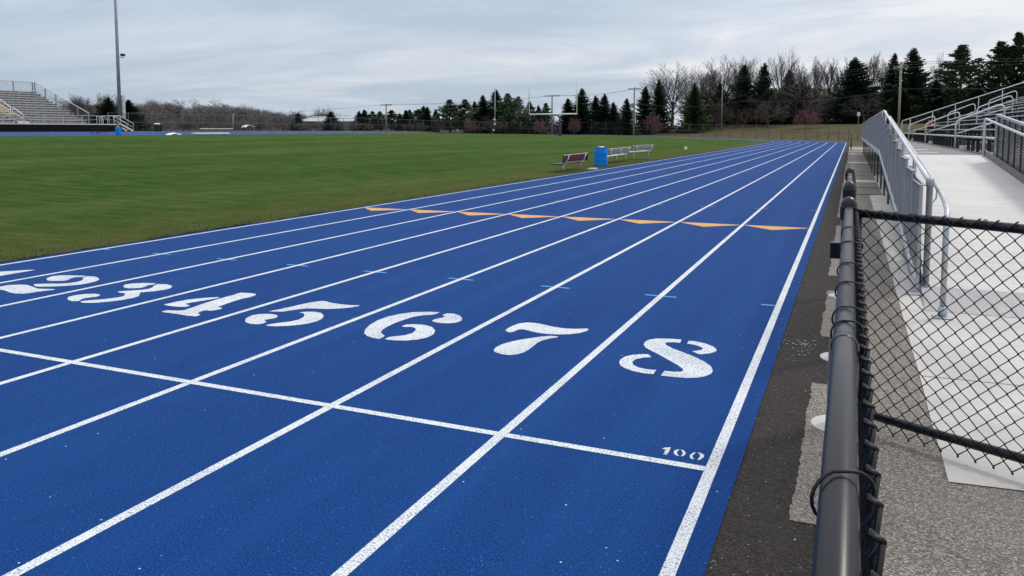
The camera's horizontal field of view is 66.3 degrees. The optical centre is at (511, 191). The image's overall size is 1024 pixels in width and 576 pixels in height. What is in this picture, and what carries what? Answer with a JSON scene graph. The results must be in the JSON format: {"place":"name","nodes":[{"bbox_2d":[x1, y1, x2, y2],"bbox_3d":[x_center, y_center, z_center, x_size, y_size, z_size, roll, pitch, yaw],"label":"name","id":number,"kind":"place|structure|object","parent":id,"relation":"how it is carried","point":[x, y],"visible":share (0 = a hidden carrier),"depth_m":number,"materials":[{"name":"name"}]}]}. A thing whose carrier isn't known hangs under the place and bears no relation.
{"place":"outdoors","nodes":[
{"label":"outdoors","id":0,"kind":"place"},
{"bbox_2d":[0,131,846,575],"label":"running track","id":1,"kind":"structure","parent":0,"point":[564,375],"depth_m":4.98,"materials":[{"name":"rubber"}]},
{"bbox_2d":[0,119,1023,262],"bbox_3d":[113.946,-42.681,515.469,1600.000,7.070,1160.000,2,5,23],"label":"ground","id":2,"kind":"structure","parent":0,"point":[814,136],"depth_m":146.69,"materials":[{"name":"green plant"}]},
{"bbox_2d":[0,80,133,131],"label":"bleacher stand","id":3,"kind":"object","parent":2,"relation":"on","point":[31,110],"visible":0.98,"depth_m":92.47,"materials":[{"name":"metal"}]},
{"bbox_2d":[67,94,86,116],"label":"bare tree","id":4,"kind":"object","parent":2,"relation":"on","point":[81,105],"visible":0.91,"depth_m":168.77,"materials":[{"name":"brown plant"}]},
{"bbox_2d":[95,93,116,111],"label":"bare tree","id":5,"kind":"object","parent":2,"relation":"on","point":[100,98],"visible":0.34,"depth_m":149.03,"materials":[{"name":"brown plant"}]},
{"bbox_2d":[81,97,131,129],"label":"fir tree","id":6,"kind":"object","parent":2,"relation":"on","point":[106,106],"visible":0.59,"depth_m":126.78,"materials":[{"name":"green plant"}]},
{"bbox_2d":[114,0,125,123],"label":"light pole","id":7,"kind":"object","parent":2,"relation":"on","point":[121,105],"visible":0.91,"depth_m":100.62,"materials":[{"name":"grey metal"}]},
{"bbox_2d":[109,99,156,130],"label":"fir tree","id":8,"kind":"object","parent":2,"relation":"on","point":[131,110],"visible":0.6,"depth_m":129.05,"materials":[{"name":"green plant"}]},
{"bbox_2d":[48,95,367,129],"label":"woodland","id":9,"kind":"object","parent":2,"relation":"on","point":[217,111],"visible":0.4,"depth_m":236.21,"materials":[{"name":"plant"}]},
{"bbox_2d":[287,113,308,130],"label":"spruce tree","id":10,"kind":"object","parent":2,"relation":"on","point":[298,115],"visible":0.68,"depth_m":173.66,"materials":[{"name":"green plant"}]},
{"bbox_2d":[173,114,463,127],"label":"power line","id":11,"kind":"object","parent":2,"relation":"on","point":[296,125],"visible":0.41,"depth_m":161.60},
{"bbox_2d":[317,111,348,130],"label":"spruce tree","id":12,"kind":"object","parent":2,"relation":"on","point":[331,114],"visible":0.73,"depth_m":163.93,"materials":[{"name":"green plant"}]},
{"bbox_2d":[349,111,368,130],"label":"spruce tree","id":13,"kind":"object","parent":2,"relation":"on","point":[359,115],"visible":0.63,"depth_m":163.90,"materials":[{"name":"green plant"}]},
{"bbox_2d":[359,109,376,130],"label":"spruce tree","id":14,"kind":"object","parent":2,"relation":"on","point":[364,114],"visible":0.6,"depth_m":164.81,"materials":[{"name":"green plant"}]},
{"bbox_2d":[362,111,381,129],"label":"pine tree","id":15,"kind":"object","parent":2,"relation":"on","point":[372,114],"visible":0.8,"depth_m":164.66,"materials":[{"name":"green plant"}]},
{"bbox_2d":[374,111,389,130],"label":"pine tree","id":16,"kind":"object","parent":2,"relation":"on","point":[380,113],"visible":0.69,"depth_m":165.70,"materials":[{"name":"green plant"}]},
{"bbox_2d":[302,116,466,130],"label":"school building","id":17,"kind":"structure","parent":2,"relation":"on","point":[347,118],"depth_m":212.87,"materials":[{"name":"metal"}]},
{"bbox_2d":[0,133,770,261],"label":"infield","id":18,"kind":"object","parent":2,"relation":"on","point":[99,166],"visible":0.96,"depth_m":26.19,"materials":[{"name":"plant"}]},
{"bbox_2d":[0,140,724,258],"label":"grass","id":19,"kind":"structure","parent":18,"relation":"on","point":[282,191],"depth_m":18.91,"materials":[{"name":"plant"}]},
{"bbox_2d":[493,88,495,133],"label":"light pole","id":20,"kind":"object","parent":18,"relation":"on","point":[494,129],"visible":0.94,"depth_m":127.32,"materials":[{"name":"grey metal"}]},
{"bbox_2d":[529,71,577,135],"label":"goal post","id":21,"kind":"object","parent":18,"relation":"on","point":[559,127],"visible":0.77,"depth_m":109.05,"materials":[{"name":"white metal"}]},
{"bbox_2d":[550,153,587,171],"bbox_3d":[2.249,-1.136,30.019,0.611,0.658,3.100,2,5,21],"label":"park bench","id":22,"kind":"object","parent":18,"relation":"on","point":[573,158],"visible":0.99,"depth_m":29.76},
{"bbox_2d":[594,146,606,166],"bbox_3d":[3.795,-1.520,33.531,0.575,0.869,0.575,2,5,23],"label":"trash barrel","id":23,"kind":"object","parent":18,"relation":"on","point":[600,156],"visible":1,"depth_m":33.29,"materials":[{"name":"blue plastic"}]},
{"bbox_2d":[607,147,630,163],"bbox_3d":[4.958,-1.763,37.532,0.611,0.721,4.900,2,5,20],"label":"park bench","id":24,"kind":"object","parent":18,"relation":"on","point":[612,151],"visible":0.77,"depth_m":37.40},
{"bbox_2d":[630,145,653,159],"bbox_3d":[6.775,-2.104,41.487,0.576,0.776,3.000,3,5,30],"label":"park bench","id":25,"kind":"object","parent":18,"relation":"on","point":[637,147],"visible":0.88,"depth_m":41.22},
{"bbox_2d":[148,117,635,133],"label":"brush","id":26,"kind":"object","parent":2,"relation":"on","point":[216,125],"visible":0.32,"depth_m":176.73,"materials":[{"name":"plant"}]},
{"bbox_2d":[380,110,403,130],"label":"pine tree","id":27,"kind":"object","parent":2,"relation":"on","point":[390,115],"visible":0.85,"depth_m":164.78,"materials":[{"name":"green plant"}]},
{"bbox_2d":[395,110,416,130],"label":"spruce tree","id":28,"kind":"object","parent":2,"relation":"on","point":[405,115],"visible":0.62,"depth_m":164.69,"materials":[{"name":"green plant"}]},
{"bbox_2d":[406,109,424,130],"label":"pine tree","id":29,"kind":"object","parent":2,"relation":"on","point":[418,114],"visible":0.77,"depth_m":163.72,"materials":[{"name":"green plant"}]},
{"bbox_2d":[416,107,431,130],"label":"spruce tree","id":30,"kind":"object","parent":2,"relation":"on","point":[427,114],"visible":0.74,"depth_m":162.78,"materials":[{"name":"green plant"}]},
{"bbox_2d":[431,110,439,131],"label":"evergreen tree","id":31,"kind":"object","parent":2,"relation":"on","point":[435,113],"visible":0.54,"depth_m":158.86,"materials":[{"name":"green plant"}]},
{"bbox_2d":[430,99,473,132],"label":"pine tree","id":32,"kind":"object","parent":2,"relation":"on","point":[448,115],"visible":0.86,"depth_m":156.61,"materials":[{"name":"green plant"}]},
{"bbox_2d":[449,99,490,132],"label":"pine tree","id":33,"kind":"object","parent":2,"relation":"on","point":[466,106],"visible":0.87,"depth_m":156.61,"materials":[{"name":"green plant"}]},
{"bbox_2d":[464,118,476,133],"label":"redbud tree","id":34,"kind":"object","parent":2,"relation":"on","point":[469,123],"visible":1,"depth_m":149.21,"materials":[{"name":"brown plant"}]},
{"bbox_2d":[467,95,500,133],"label":"spruce tree","id":35,"kind":"object","parent":2,"relation":"on","point":[482,103],"visible":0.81,"depth_m":158.37,"materials":[{"name":"green plant"}]},
{"bbox_2d":[476,117,506,133],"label":"bare tree","id":36,"kind":"object","parent":2,"relation":"on","point":[498,126],"visible":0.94,"depth_m":152.28,"materials":[{"name":"brown plant"}]},
{"bbox_2d":[471,90,516,133],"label":"spruce tree","id":37,"kind":"object","parent":2,"relation":"on","point":[490,103],"visible":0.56,"depth_m":159.25,"materials":[{"name":"green plant"}]},
{"bbox_2d":[108,112,897,140],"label":"perimeter fence","id":38,"kind":"object","parent":2,"relation":"on","point":[423,126],"visible":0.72,"depth_m":135.17,"materials":[{"name":"black metal"}]},
{"bbox_2d":[490,93,524,133],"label":"pine tree","id":39,"kind":"object","parent":2,"relation":"on","point":[507,104],"visible":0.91,"depth_m":157.37,"materials":[{"name":"green plant"}]},
{"bbox_2d":[509,96,531,133],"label":"pine tree","id":40,"kind":"object","parent":2,"relation":"on","point":[523,115],"visible":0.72,"depth_m":158.68,"materials":[{"name":"green plant"}]},
{"bbox_2d":[522,102,540,133],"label":"pine tree","id":41,"kind":"object","parent":2,"relation":"on","point":[532,111],"visible":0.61,"depth_m":160.81,"materials":[{"name":"green plant"}]},
{"bbox_2d":[530,105,550,133],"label":"spruce tree","id":42,"kind":"object","parent":2,"relation":"on","point":[539,109],"visible":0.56,"depth_m":161.92,"materials":[{"name":"green plant"}]},
{"bbox_2d":[532,119,549,134],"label":"redbud tree","id":43,"kind":"object","parent":2,"relation":"on","point":[541,124],"visible":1,"depth_m":149.70,"materials":[{"name":"brown plant"}]},
{"bbox_2d":[535,103,555,131],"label":"pine tree","id":44,"kind":"object","parent":2,"relation":"on","point":[546,118],"visible":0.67,"depth_m":160.77,"materials":[{"name":"green plant"}]},
{"bbox_2d":[545,95,559,134],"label":"utility pole","id":45,"kind":"object","parent":2,"relation":"on","point":[551,96],"visible":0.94,"depth_m":151.19,"materials":[{"name":"brown wood"}]},
{"bbox_2d":[550,98,587,134],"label":"spruce tree","id":46,"kind":"object","parent":2,"relation":"on","point":[568,109],"visible":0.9,"depth_m":154.72,"materials":[{"name":"green plant"}]},
{"bbox_2d":[567,118,581,131],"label":"redbud tree","id":47,"kind":"object","parent":2,"relation":"on","point":[576,124],"visible":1,"depth_m":149.39,"materials":[{"name":"brown plant"}]},
{"bbox_2d":[563,88,601,134],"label":"spruce tree","id":48,"kind":"object","parent":2,"relation":"on","point":[583,107],"visible":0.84,"depth_m":155.51,"materials":[{"name":"green plant"}]},
{"bbox_2d":[587,95,604,134],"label":"spruce tree","id":49,"kind":"object","parent":2,"relation":"on","point":[595,105],"visible":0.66,"depth_m":156.52,"materials":[{"name":"green plant"}]},
{"bbox_2d":[590,95,613,134],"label":"spruce tree","id":50,"kind":"object","parent":2,"relation":"on","point":[604,102],"visible":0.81,"depth_m":155.72,"materials":[{"name":"green plant"}]},
{"bbox_2d":[600,102,624,134],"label":"spruce tree","id":51,"kind":"object","parent":2,"relation":"on","point":[613,114],"visible":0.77,"depth_m":154.73,"materials":[{"name":"green plant"}]},
{"bbox_2d":[610,98,639,134],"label":"spruce tree","id":52,"kind":"object","parent":2,"relation":"on","point":[625,118],"visible":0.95,"depth_m":152.72,"materials":[{"name":"green plant"}]},
{"bbox_2d":[628,87,640,135],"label":"utility pole","id":53,"kind":"object","parent":2,"relation":"on","point":[633,103],"visible":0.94,"depth_m":149.14,"materials":[{"name":"brown wood"}]},
{"bbox_2d":[392,89,633,104],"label":"power line","id":54,"kind":"object","parent":53,"relation":"attached to","point":[512,99],"visible":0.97,"depth_m":150.66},
{"bbox_2d":[643,58,1017,89],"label":"power line","id":55,"kind":"object","parent":53,"relation":"attached to","point":[835,73],"visible":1,"depth_m":126.39,"materials":[{"name":"metal"}]},
{"bbox_2d":[630,86,663,134],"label":"spruce tree","id":56,"kind":"object","parent":2,"relation":"on","point":[643,110],"visible":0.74,"depth_m":158.69,"materials":[{"name":"green plant"}]},
{"bbox_2d":[642,112,663,135],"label":"redbud tree","id":57,"kind":"object","parent":2,"relation":"on","point":[655,121],"visible":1,"depth_m":146.95,"materials":[{"name":"brown plant"}]},
{"bbox_2d":[648,80,676,132],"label":"spruce tree","id":58,"kind":"object","parent":2,"relation":"on","point":[659,104],"visible":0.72,"depth_m":161.51,"materials":[{"name":"green plant"}]},
{"bbox_2d":[639,63,701,125],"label":"bare tree","id":59,"kind":"object","parent":2,"relation":"on","point":[669,92],"visible":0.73,"depth_m":170.30,"materials":[{"name":"grey plant"}]},
{"bbox_2d":[667,81,712,132],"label":"fir tree","id":60,"kind":"object","parent":2,"relation":"on","point":[692,115],"visible":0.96,"depth_m":158.65,"materials":[{"name":"green plant"}]},
{"bbox_2d":[670,65,711,108],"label":"bare tree","id":61,"kind":"object","parent":2,"relation":"on","point":[692,86],"visible":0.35,"depth_m":183.73,"materials":[{"name":"grey plant"}]},
{"bbox_2d":[699,69,722,104],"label":"bare tree","id":62,"kind":"object","parent":2,"relation":"on","point":[709,80],"visible":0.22,"depth_m":186.50,"materials":[{"name":"grey plant"}]},
{"bbox_2d":[690,54,746,99],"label":"bare tree","id":63,"kind":"object","parent":2,"relation":"on","point":[713,84],"visible":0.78,"depth_m":174.05,"materials":[{"name":"grey plant"}]},
{"bbox_2d":[702,82,735,125],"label":"fir tree","id":64,"kind":"object","parent":2,"relation":"on","point":[719,86],"visible":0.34,"depth_m":170.21,"materials":[{"name":"green plant"}]},
{"bbox_2d":[707,103,734,128],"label":"bare tree","id":65,"kind":"object","parent":2,"relation":"on","point":[718,117],"visible":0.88,"depth_m":161.31,"materials":[{"name":"brown plant"}]},
{"bbox_2d":[725,57,750,93],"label":"bare tree","id":66,"kind":"object","parent":2,"relation":"on","point":[739,69],"visible":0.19,"depth_m":189.22,"materials":[{"name":"grey plant"}]},
{"bbox_2d":[726,64,759,124],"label":"spruce tree","id":67,"kind":"object","parent":2,"relation":"on","point":[745,83],"visible":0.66,"depth_m":170.09,"materials":[{"name":"green plant"}]},
{"bbox_2d":[732,109,755,127],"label":"bare tree","id":68,"kind":"object","parent":2,"relation":"on","point":[746,118],"visible":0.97,"depth_m":161.44,"materials":[{"name":"brown plant"}]},
{"bbox_2d":[740,56,759,89],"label":"bare tree","id":69,"kind":"object","parent":2,"relation":"on","point":[751,71],"visible":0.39,"depth_m":188.50,"materials":[{"name":"grey plant"}]},
{"bbox_2d":[741,63,781,124],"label":"spruce tree","id":70,"kind":"object","parent":2,"relation":"on","point":[766,81],"visible":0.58,"depth_m":168.12,"materials":[{"name":"green plant"}]},
{"bbox_2d":[750,101,790,127],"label":"bare tree","id":71,"kind":"object","parent":2,"relation":"on","point":[773,111],"visible":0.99,"depth_m":158.62,"materials":[{"name":"brown plant"}]},
{"bbox_2d":[704,143,850,575],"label":"asphalt strip","id":72,"kind":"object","parent":2,"relation":"on","point":[765,533],"visible":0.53,"depth_m":3.85,"materials":[{"name":"asphalt"}]},
{"bbox_2d":[711,231,959,572],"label":"gravel","id":73,"kind":"structure","parent":72,"relation":"on","point":[809,411],"depth_m":5.05,"materials":[{"name":"gravel"}]},
{"bbox_2d":[760,46,804,121],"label":"bare tree","id":74,"kind":"object","parent":2,"relation":"on","point":[781,67],"visible":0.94,"depth_m":168.66,"materials":[{"name":"grey plant"}]},
{"bbox_2d":[774,70,809,123],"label":"spruce tree","id":75,"kind":"object","parent":2,"relation":"on","point":[787,119],"visible":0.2,"depth_m":170.95,"materials":[{"name":"green plant"}]},
{"bbox_2d":[783,61,807,91],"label":"bare tree","id":76,"kind":"object","parent":2,"relation":"on","point":[798,74],"visible":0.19,"depth_m":189.86,"materials":[{"name":"grey plant"}]},
{"bbox_2d":[795,68,813,97],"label":"bare tree","id":77,"kind":"object","parent":2,"relation":"on","point":[803,80],"visible":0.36,"depth_m":183.39,"materials":[{"name":"grey plant"}]},
{"bbox_2d":[792,109,821,128],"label":"redbud tree","id":78,"kind":"object","parent":2,"relation":"on","point":[811,117],"visible":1,"depth_m":151.19,"materials":[{"name":"brown plant"}]},
{"bbox_2d":[803,55,828,102],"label":"bare tree","id":79,"kind":"object","parent":2,"relation":"on","point":[816,72],"visible":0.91,"depth_m":175.52,"materials":[{"name":"grey plant"}]},
{"bbox_2d":[804,104,831,123],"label":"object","id":80,"kind":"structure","parent":2,"relation":"on","point":[819,116],"depth_m":171.63,"materials":[{"name":"plant"}]},
{"bbox_2d":[811,415,825,430],"bbox_3d":[1.760,1.271,4.200,0.300,0.054,0.297,2,5,23],"label":"concrete footing","id":81,"kind":"object","parent":2,"relation":"on","point":[817,422],"visible":0.2,"depth_m":4.22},
{"bbox_2d":[809,92,836,123],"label":"bare tree","id":82,"kind":"object","parent":2,"relation":"on","point":[826,102],"visible":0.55,"depth_m":169.09,"materials":[{"name":"brown plant"}]},
{"bbox_2d":[816,58,841,98],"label":"bare tree","id":83,"kind":"object","parent":2,"relation":"on","point":[831,83],"visible":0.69,"depth_m":181.30,"materials":[{"name":"grey plant"}]},
{"bbox_2d":[666,82,995,127],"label":"undergrowth","id":84,"kind":"object","parent":2,"relation":"on","point":[777,97],"visible":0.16,"depth_m":165.41,"materials":[{"name":"plant"}]},
{"bbox_2d":[809,196,886,575],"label":"chain link fence","id":85,"kind":"object","parent":2,"relation":"on","point":[849,539],"visible":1,"depth_m":1.08,"materials":[{"name":"black metal"}]},
{"bbox_2d":[854,209,1023,474],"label":"chain link gate","id":86,"kind":"structure","parent":85,"relation":"attached to","point":[954,438],"depth_m":3.75,"materials":[{"name":"black metal"}]},
{"bbox_2d":[843,167,856,199],"bbox_3d":[2.762,0.556,6.442,0.099,1.425,2.287,2,5,23],"label":"fence post","id":87,"kind":"object","parent":2,"relation":"on","point":[849,188],"visible":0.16,"depth_m":5.37,"materials":[{"name":"black metal"}]},
{"bbox_2d":[815,57,897,123],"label":"spruce tree","id":88,"kind":"object","parent":2,"relation":"on","point":[855,83],"visible":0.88,"depth_m":162.21,"materials":[{"name":"green plant"}]},
{"bbox_2d":[839,92,891,121],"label":"bare tree","id":89,"kind":"object","parent":2,"relation":"on","point":[852,111],"visible":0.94,"depth_m":157.16,"materials":[{"name":"brown plant"}]},
{"bbox_2d":[862,51,885,89],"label":"bare tree","id":90,"kind":"object","parent":2,"relation":"on","point":[873,64],"visible":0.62,"depth_m":193.26,"materials":[{"name":"grey plant"}]},
{"bbox_2d":[878,58,892,91],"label":"bare tree","id":91,"kind":"object","parent":2,"relation":"on","point":[882,69],"visible":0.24,"depth_m":194.54,"materials":[{"name":"grey plant"}]},
{"bbox_2d":[875,53,903,115],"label":"spruce tree","id":92,"kind":"object","parent":2,"relation":"on","point":[889,79],"visible":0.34,"depth_m":164.37,"materials":[{"name":"green plant"}]},
{"bbox_2d":[894,62,907,136],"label":"utility pole","id":93,"kind":"object","parent":2,"relation":"on","point":[899,96],"visible":0.94,"depth_m":119.12,"materials":[{"name":"grey wood"}]},
{"bbox_2d":[641,87,1023,106],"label":"power line","id":94,"kind":"object","parent":93,"relation":"attached to","point":[812,100],"visible":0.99,"depth_m":131.61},
{"bbox_2d":[883,87,936,123],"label":"fir tree","id":95,"kind":"object","parent":2,"relation":"on","point":[910,109],"visible":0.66,"depth_m":156.17,"materials":[{"name":"green plant"}]},
{"bbox_2d":[878,48,946,123],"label":"spruce tree","id":96,"kind":"object","parent":2,"relation":"on","point":[915,80],"visible":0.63,"depth_m":160.09,"materials":[{"name":"green plant"}]},
{"bbox_2d":[928,52,944,83],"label":"bare tree","id":97,"kind":"object","parent":2,"relation":"on","point":[940,67],"visible":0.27,"depth_m":178.23,"materials":[{"name":"grey plant"}]},
{"bbox_2d":[921,79,960,123],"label":"fir tree","id":98,"kind":"object","parent":2,"relation":"on","point":[938,101],"visible":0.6,"depth_m":159.82,"materials":[{"name":"green plant"}]},
{"bbox_2d":[930,44,999,117],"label":"pine tree","id":99,"kind":"object","parent":2,"relation":"on","point":[952,81],"visible":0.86,"depth_m":157.71,"materials":[{"name":"green plant"}]},
{"bbox_2d":[944,82,992,121],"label":"fir tree","id":100,"kind":"object","parent":2,"relation":"on","point":[979,92],"visible":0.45,"depth_m":156.14,"materials":[{"name":"green plant"}]},
{"bbox_2d":[974,40,1023,105],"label":"pine tree","id":101,"kind":"object","parent":2,"relation":"on","point":[999,52],"visible":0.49,"depth_m":157.87,"materials":[{"name":"green plant"}]},
{"bbox_2d":[982,31,1023,100],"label":"pine tree","id":102,"kind":"object","parent":2,"relation":"on","point":[1017,48],"visible":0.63,"depth_m":155.66,"materials":[{"name":"green plant"}]},
{"bbox_2d":[989,75,1023,109],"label":"fir tree","id":103,"kind":"object","parent":2,"relation":"on","point":[1018,78],"visible":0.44,"depth_m":154.53,"materials":[{"name":"green plant"}]},
{"bbox_2d":[0,0,1023,125],"label":"sky","id":104,"kind":"structure","parent":0,"point":[285,56],"materials":[{"name":"grey"}]},
{"bbox_2d":[789,146,1023,575],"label":"old paving","id":105,"kind":"structure","parent":0,"point":[983,526],"depth_m":3.48,"materials":[{"name":"concrete"}]},
{"bbox_2d":[870,175,1023,490],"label":"concrete slab","id":106,"kind":"structure","parent":105,"relation":"on","point":[964,468],"depth_m":5.01,"materials":[{"name":"concrete"}]},
{"bbox_2d":[861,110,1023,319],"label":"access ramp","id":107,"kind":"structure","parent":106,"relation":"on","point":[988,185],"depth_m":10.31,"materials":[{"name":"metal"}]},
{"bbox_2d":[897,82,1023,158],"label":"grandstand","id":108,"kind":"object","parent":105,"relation":"on","point":[963,135],"visible":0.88,"depth_m":30.74,"materials":[{"name":"grey metal"}]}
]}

